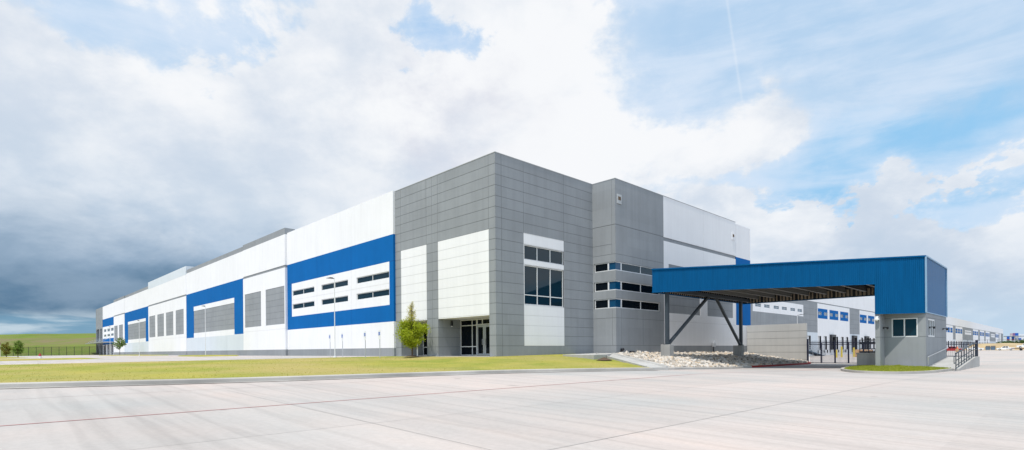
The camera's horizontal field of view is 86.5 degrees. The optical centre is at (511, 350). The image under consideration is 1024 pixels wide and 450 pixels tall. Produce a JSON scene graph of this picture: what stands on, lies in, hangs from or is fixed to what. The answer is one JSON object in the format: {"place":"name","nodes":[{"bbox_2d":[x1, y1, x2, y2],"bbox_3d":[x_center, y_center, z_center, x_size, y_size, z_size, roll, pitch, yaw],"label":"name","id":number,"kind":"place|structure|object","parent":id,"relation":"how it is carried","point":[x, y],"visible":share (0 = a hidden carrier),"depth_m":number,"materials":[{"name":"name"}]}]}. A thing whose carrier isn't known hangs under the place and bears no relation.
{"place":"outdoors","nodes":[
{"label":"outdoors","id":0,"kind":"place"},
{"bbox_2d":[0,357,21,358],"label":"lawn","id":1,"kind":"structure","parent":0,"point":[9,357],"depth_m":82.78,"materials":[{"name":"green plant"}]},
{"bbox_2d":[0,342,12,356],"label":"tree","id":2,"kind":"object","parent":1,"relation":"on","point":[7,349],"visible":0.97,"depth_m":99.46,"materials":[{"name":"green plant"}]},
{"bbox_2d":[9,340,24,356],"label":"tree","id":3,"kind":"object","parent":1,"relation":"on","point":[16,348],"visible":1,"depth_m":94.78,"materials":[{"name":"green plant"}]},
{"bbox_2d":[0,333,98,355],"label":"hill","id":4,"kind":"structure","parent":0,"point":[41,343],"depth_m":203.90,"materials":[{"name":"green plant"}]},
{"bbox_2d":[0,346,105,355],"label":"fence","id":5,"kind":"object","parent":4,"relation":"on","point":[82,349],"visible":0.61,"depth_m":159.99,"materials":[{"name":"black metal"}]},
{"bbox_2d":[0,358,98,360],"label":"lawn","id":6,"kind":"structure","parent":0,"point":[45,359],"depth_m":54.29,"materials":[{"name":"green plant"}]},
{"bbox_2d":[127,355,161,355],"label":"lawn","id":7,"kind":"structure","parent":0,"point":[144,355],"depth_m":99.39,"materials":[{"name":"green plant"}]},
{"bbox_2d":[0,355,376,364],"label":"parking lot","id":8,"kind":"structure","parent":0,"point":[103,359],"depth_m":50.62,"materials":[{"name":"concrete"}]},
{"bbox_2d":[328,277,335,356],"bbox_3d":[-15.189,-2.766,45.828,0.280,6.770,1.370,0,0,-44],"label":"parking lot lamp","id":9,"kind":"object","parent":8,"relation":"on","point":[334,314],"visible":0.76,"depth_m":45.39,"materials":[{"name":"white metal"}]},
{"bbox_2d":[341,333,342,356],"bbox_3d":[-14.724,-0.444,47.284,0.090,2.120,0.320,0,0,-44],"label":"parking sign","id":10,"kind":"object","parent":8,"relation":"on","point":[342,342],"visible":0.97,"depth_m":47.27,"materials":[{"name":"silver metal"}]},
{"bbox_2d":[179,355,238,356],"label":"lawn","id":11,"kind":"structure","parent":0,"point":[206,355],"depth_m":69.01,"materials":[{"name":"green plant"}]},
{"bbox_2d":[204,306,205,354],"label":"parking lot lamp","id":12,"kind":"object","parent":11,"relation":"on","point":[205,330],"visible":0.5,"depth_m":71.97,"materials":[{"name":"white metal"}]},
{"bbox_2d":[0,354,648,382],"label":"lawn","id":13,"kind":"structure","parent":0,"point":[238,369],"depth_m":28.70,"materials":[{"name":"green plant"}]},
{"bbox_2d":[364,331,365,357],"bbox_3d":[-11.809,-0.467,43.773,0.090,2.120,0.320,0,0,-44],"label":"parking sign","id":14,"kind":"object","parent":13,"relation":"on","point":[365,342],"visible":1,"depth_m":43.76,"materials":[{"name":"silver metal"}]},
{"bbox_2d":[378,330,379,351],"bbox_3d":[-10.111,-0.481,41.590,0.090,2.120,0.320,0,0,-44],"label":"parking sign","id":15,"kind":"object","parent":13,"relation":"on","point":[379,339],"visible":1,"depth_m":41.58,"materials":[{"name":"silver metal"}]},
{"bbox_2d":[395,302,430,354],"bbox_3d":[-7.879,-1.688,43.099,3.050,4.401,3.143,0,0,-44],"label":"tree","id":16,"kind":"object","parent":13,"relation":"on","point":[410,334],"visible":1,"depth_m":42.71,"materials":[{"name":"green plant"}]},
{"bbox_2d":[563,353,611,359],"bbox_3d":[6.352,0.474,40.916,3.543,0.461,7.783,0,0,32],"label":"drainage apron","id":17,"kind":"object","parent":13,"relation":"on","point":[593,356],"visible":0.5,"depth_m":38.18,"materials":[{"name":"concrete"}]},
{"bbox_2d":[596,353,667,369],"bbox_3d":[7.663,0.800,36.070,1.440,1.220,9.085,0,0,-9],"label":"drainage flume","id":18,"kind":"object","parent":13,"relation":"on","point":[633,360],"visible":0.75,"depth_m":34.49,"materials":[{"name":"concrete"}]},
{"bbox_2d":[435,356,492,356],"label":"entrance path","id":19,"kind":"structure","parent":0,"point":[464,356],"depth_m":40.27,"materials":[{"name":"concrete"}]},
{"bbox_2d":[0,350,1023,449],"bbox_3d":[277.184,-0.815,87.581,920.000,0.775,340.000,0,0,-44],"label":"road","id":20,"kind":"structure","parent":0,"point":[497,421],"depth_m":12.13,"materials":[{"name":"concrete"}]},
{"bbox_2d":[0,370,645,388],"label":"gutter","id":21,"kind":"object","parent":20,"relation":"on","point":[292,380],"visible":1,"depth_m":20.50,"materials":[{"name":"concrete"}]},
{"bbox_2d":[0,368,652,387],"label":"kerb","id":22,"kind":"structure","parent":20,"relation":"on","point":[109,382],"depth_m":20.46,"materials":[{"name":"concrete"}]},
{"bbox_2d":[228,390,490,449],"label":"pavement joint","id":23,"kind":"object","parent":20,"relation":"on","point":[370,422],"visible":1,"depth_m":10.24,"materials":[{"name":"grey concrete"}]},
{"bbox_2d":[3,367,838,425],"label":"pavement joint","id":24,"kind":"object","parent":20,"relation":"on","point":[325,401],"visible":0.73,"depth_m":13.11,"materials":[{"name":"grey concrete"}]},
{"bbox_2d":[129,376,800,449],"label":"pavement joint","id":25,"kind":"object","parent":20,"relation":"on","point":[393,420],"visible":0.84,"depth_m":10.35,"materials":[{"name":"grey concrete"}]},
{"bbox_2d":[85,151,1002,359],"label":"warehouse","id":26,"kind":"structure","parent":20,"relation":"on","point":[495,254],"depth_m":48.16,"materials":[{"name":"white paint"}]},
{"bbox_2d":[293,287,313,295],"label":"window","id":27,"kind":"structure","parent":26,"relation":"in","point":[311,289],"depth_m":61.01,"materials":[{"name":"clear glass"}]},
{"bbox_2d":[293,301,313,309],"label":"window","id":28,"kind":"structure","parent":26,"relation":"in","point":[306,304],"depth_m":61.03,"materials":[{"name":"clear glass"}]},
{"bbox_2d":[322,280,347,290],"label":"window","id":29,"kind":"structure","parent":26,"relation":"in","point":[343,283],"depth_m":55.48,"materials":[{"name":"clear glass"}]},
{"bbox_2d":[322,295,347,304],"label":"window","id":30,"kind":"structure","parent":26,"relation":"in","point":[341,299],"depth_m":55.55,"materials":[{"name":"blue glass"}]},
{"bbox_2d":[357,271,388,283],"bbox_3d":[-12.797,-6.665,50.174,0.110,0.630,5.860,0,0,-44],"label":"window","id":31,"kind":"structure","parent":26,"relation":"in","point":[384,275],"depth_m":50.12,"materials":[{"name":"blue glass"}]},
{"bbox_2d":[357,289,388,299],"bbox_3d":[-12.785,-5.115,50.174,0.110,0.630,5.860,0,0,-44],"label":"window","id":32,"kind":"structure","parent":26,"relation":"in","point":[380,293],"depth_m":50.14,"materials":[{"name":"blue glass"}]},
{"bbox_2d":[477,325,484,355],"bbox_3d":[-2.468,-0.781,42.864,0.198,2.400,0.910,0,0,-44],"label":"door","id":33,"kind":"structure","parent":26,"relation":"in","point":[480,328],"depth_m":42.93,"materials":[{"name":"black glass"}]},
{"bbox_2d":[484,325,489,355],"bbox_3d":[-1.818,-0.786,42.192,0.198,2.400,0.920,0,0,-44],"label":"door","id":34,"kind":"structure","parent":26,"relation":"in","point":[486,327],"depth_m":42.34,"materials":[{"name":"silver metal"}]},
{"bbox_2d":[524,245,562,264],"bbox_3d":[2.423,-7.304,41.944,4.460,1.110,0.110,0,0,-44],"label":"window","id":35,"kind":"structure","parent":26,"relation":"in","point":[533,253],"depth_m":41.94,"materials":[{"name":"grey glass"}]},
{"bbox_2d":[524,265,562,306],"bbox_3d":[2.442,-4.879,41.944,4.460,2.960,0.110,0,0,-44],"label":"window","id":36,"kind":"structure","parent":26,"relation":"in","point":[543,286],"depth_m":41.92,"materials":[{"name":"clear glass"}]},
{"bbox_2d":[595,262,607,272],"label":"window","id":37,"kind":"structure","parent":26,"relation":"in","point":[601,267],"depth_m":45.53,"materials":[{"name":"black glass"}]},
{"bbox_2d":[595,281,608,291],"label":"window","id":38,"kind":"structure","parent":26,"relation":"in","point":[599,286],"depth_m":45.54,"materials":[{"name":"black glass"}]},
{"bbox_2d":[595,299,608,308],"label":"window","id":39,"kind":"structure","parent":26,"relation":"in","point":[604,303],"depth_m":45.48,"materials":[{"name":"black glass"}]},
{"bbox_2d":[608,261,620,270],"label":"corner window","id":40,"kind":"structure","parent":26,"relation":"in","point":[615,265],"depth_m":44.79,"materials":[{"name":"blue glass"}]},
{"bbox_2d":[608,280,620,289],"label":"corner window","id":41,"kind":"structure","parent":26,"relation":"in","point":[612,285],"depth_m":44.75,"materials":[{"name":"blue glass"}]},
{"bbox_2d":[609,298,620,307],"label":"corner window","id":42,"kind":"structure","parent":26,"relation":"in","point":[615,302],"depth_m":44.75,"materials":[{"name":"blue glass"}]},
{"bbox_2d":[621,262,654,275],"bbox_3d":[11.124,-6.928,47.129,5.950,0.720,0.110,0,0,-44],"label":"window","id":43,"kind":"structure","parent":26,"relation":"in","point":[626,267],"depth_m":46.69,"materials":[{"name":"grey glass"}]},
{"bbox_2d":[621,281,658,294],"bbox_3d":[11.137,-5.338,47.129,5.950,0.780,0.110,0,0,-44],"label":"window","id":44,"kind":"structure","parent":26,"relation":"in","point":[625,286],"depth_m":46.68,"materials":[{"name":"black glass"}]},
{"bbox_2d":[621,299,659,310],"bbox_3d":[11.148,-3.878,47.129,5.950,0.780,0.110,0,0,-44],"label":"window","id":45,"kind":"structure","parent":26,"relation":"in","point":[625,303],"depth_m":47.00,"materials":[{"name":"black glass"}]},
{"bbox_2d":[668,362,810,369],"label":"kerb","id":46,"kind":"structure","parent":20,"relation":"on","point":[680,368],"depth_m":42.95,"materials":[{"name":"concrete"}]},
{"bbox_2d":[526,395,1013,449],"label":"pavement joint","id":47,"kind":"object","parent":20,"relation":"on","point":[760,421],"visible":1,"depth_m":11.44,"materials":[{"name":"grey concrete"}]},
{"bbox_2d":[549,362,996,449],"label":"pavement joint","id":48,"kind":"object","parent":20,"relation":"on","point":[721,415],"visible":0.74,"depth_m":11.16,"materials":[{"name":"grey concrete"}]},
{"bbox_2d":[747,323,806,359],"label":"screen wall","id":49,"kind":"structure","parent":20,"relation":"on","point":[788,341],"depth_m":59.59,"materials":[{"name":"paint"}]},
{"bbox_2d":[807,339,808,361],"bbox_3d":[31.207,0.135,57.429,0.170,2.640,0.170,0,0,-44],"label":"gate post","id":50,"kind":"object","parent":20,"relation":"on","point":[808,350],"visible":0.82,"depth_m":57.37,"materials":[{"name":"black metal"}]},
{"bbox_2d":[809,345,824,355],"bbox_3d":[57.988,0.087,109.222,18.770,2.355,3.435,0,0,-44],"label":"car","id":51,"kind":"object","parent":20,"relation":"on","point":[816,354],"visible":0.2,"depth_m":111.58,"materials":[{"name":"grey metal"}]},
{"bbox_2d":[809,340,870,362],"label":"sliding gate","id":52,"kind":"structure","parent":20,"relation":"on","point":[823,344],"depth_m":56.10,"materials":[{"name":"black metal"}]},
{"bbox_2d":[856,353,874,364],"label":"retaining wall","id":53,"kind":"structure","parent":20,"relation":"on","point":[865,358],"depth_m":42.99,"materials":[{"name":"concrete"}]},
{"bbox_2d":[859,339,874,352],"bbox_3d":[30.610,-0.343,44.987,6.420,1.045,1.962,0,0,-44],"label":"guard railing","id":54,"kind":"object","parent":53,"relation":"on","point":[868,348],"visible":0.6,"depth_m":43.05,"materials":[{"name":"black metal"}]},
{"bbox_2d":[841,367,953,373],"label":"kerb","id":55,"kind":"structure","parent":20,"relation":"on","point":[897,372],"depth_m":32.32,"materials":[{"name":"concrete"}]},
{"bbox_2d":[874,313,947,366],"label":"guard house","id":56,"kind":"structure","parent":20,"relation":"on","point":[914,339],"depth_m":39.50,"materials":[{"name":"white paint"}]},
{"bbox_2d":[892,318,917,336],"bbox_3d":[28.425,-1.638,39.407,0.110,1.370,1.560,0,0,-44],"label":"window","id":57,"kind":"structure","parent":56,"relation":"in","point":[901,327],"depth_m":39.37,"materials":[{"name":"teal glass"}]},
{"bbox_2d":[928,319,934,336],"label":"window","id":58,"kind":"structure","parent":56,"relation":"in","point":[931,323],"depth_m":40.29,"materials":[{"name":"white glass"}]},
{"bbox_2d":[928,347,947,364],"bbox_3d":[32.394,0.398,41.392,8.674,1.200,0.144,0,0,-44],"label":"wall handrail","id":59,"kind":"object","parent":56,"relation":"attached to","point":[935,353],"depth_m":40.12,"materials":[{"name":"silver metal"}]},
{"bbox_2d":[946,346,963,351],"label":"pickup truck","id":60,"kind":"object","parent":20,"relation":"on","point":[950,348],"visible":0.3,"depth_m":182.68,"materials":[{"name":"red paint"}]},
{"bbox_2d":[953,356,979,370],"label":"ramp wall","id":61,"kind":"structure","parent":20,"relation":"on","point":[973,362],"depth_m":40.25,"materials":[{"name":"concrete"}]},
{"bbox_2d":[954,343,976,368],"bbox_3d":[33.196,0.332,39.755,12.045,1.789,0.070,0,0,-44],"label":"ramp railing","id":62,"kind":"object","parent":61,"relation":"on","point":[968,346],"visible":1,"depth_m":39.74,"materials":[{"name":"metal"}]},
{"bbox_2d":[996,346,1011,349],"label":"pickup truck","id":63,"kind":"object","parent":20,"relation":"on","point":[1005,348],"visible":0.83,"depth_m":235.24,"materials":[{"name":"white paint"}]},
{"bbox_2d":[1004,334,1023,341],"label":"distant building","id":64,"kind":"structure","parent":20,"relation":"on","point":[1020,336],"depth_m":471.07,"materials":[{"name":"grey paint"}]},
{"bbox_2d":[0,0,1023,340],"label":"sky","id":65,"kind":"structure","parent":0,"point":[142,142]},
{"bbox_2d":[929,357,969,367],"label":"ramp path","id":66,"kind":"structure","parent":0,"point":[948,362],"depth_m":40.64,"materials":[{"name":"concrete"}]},
{"bbox_2d":[946,340,977,356],"bbox_3d":[37.745,-0.121,46.494,3.420,1.450,0.216,0,0,18],"label":"picket fence","id":67,"kind":"object","parent":66,"relation":"on","point":[976,341],"visible":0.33,"depth_m":46.18,"materials":[{"name":"black metal"}]},
{"bbox_2d":[965,343,1023,349],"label":"dirt berm","id":68,"kind":"structure","parent":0,"point":[1012,345],"depth_m":264.10,"materials":[{"name":"beige soil"}]},
{"bbox_2d":[996,340,1018,342],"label":"bush","id":69,"kind":"object","parent":68,"relation":"on","point":[1006,342],"visible":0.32,"depth_m":284.30,"materials":[{"name":"green plant"}]},
{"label":"rock bed ground","id":70,"kind":"structure","parent":0,"visible":0},
{"bbox_2d":[617,351,807,366],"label":"rip rap rocks","id":71,"kind":"object","parent":70,"relation":"on","point":[706,359],"visible":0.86,"depth_m":46.30,"materials":[{"name":"stone"}]},
{"bbox_2d":[652,255,947,356],"bbox_3d":[23.500,-2.775,44.282,18.146,7.780,16.503,0,0,-44],"label":"gate canopy","id":72,"kind":"object","parent":70,"relation":"on","point":[904,284],"visible":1,"depth_m":41.59,"materials":[{"name":"blue metal"}]},
{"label":"lawn","id":73,"kind":"structure","parent":0,"visible":0},
{"bbox_2d":[844,364,946,370],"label":"grass","id":74,"kind":"structure","parent":73,"relation":"on","point":[898,367],"depth_m":35.25,"materials":[{"name":"green plant"}]},
{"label":"lawn","id":75,"kind":"structure","parent":0,"visible":0},
{"bbox_2d":[112,337,125,354],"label":"tree","id":76,"kind":"object","parent":75,"relation":"on","point":[122,343],"visible":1,"depth_m":119.13,"materials":[{"name":"green plant"}]}
]}

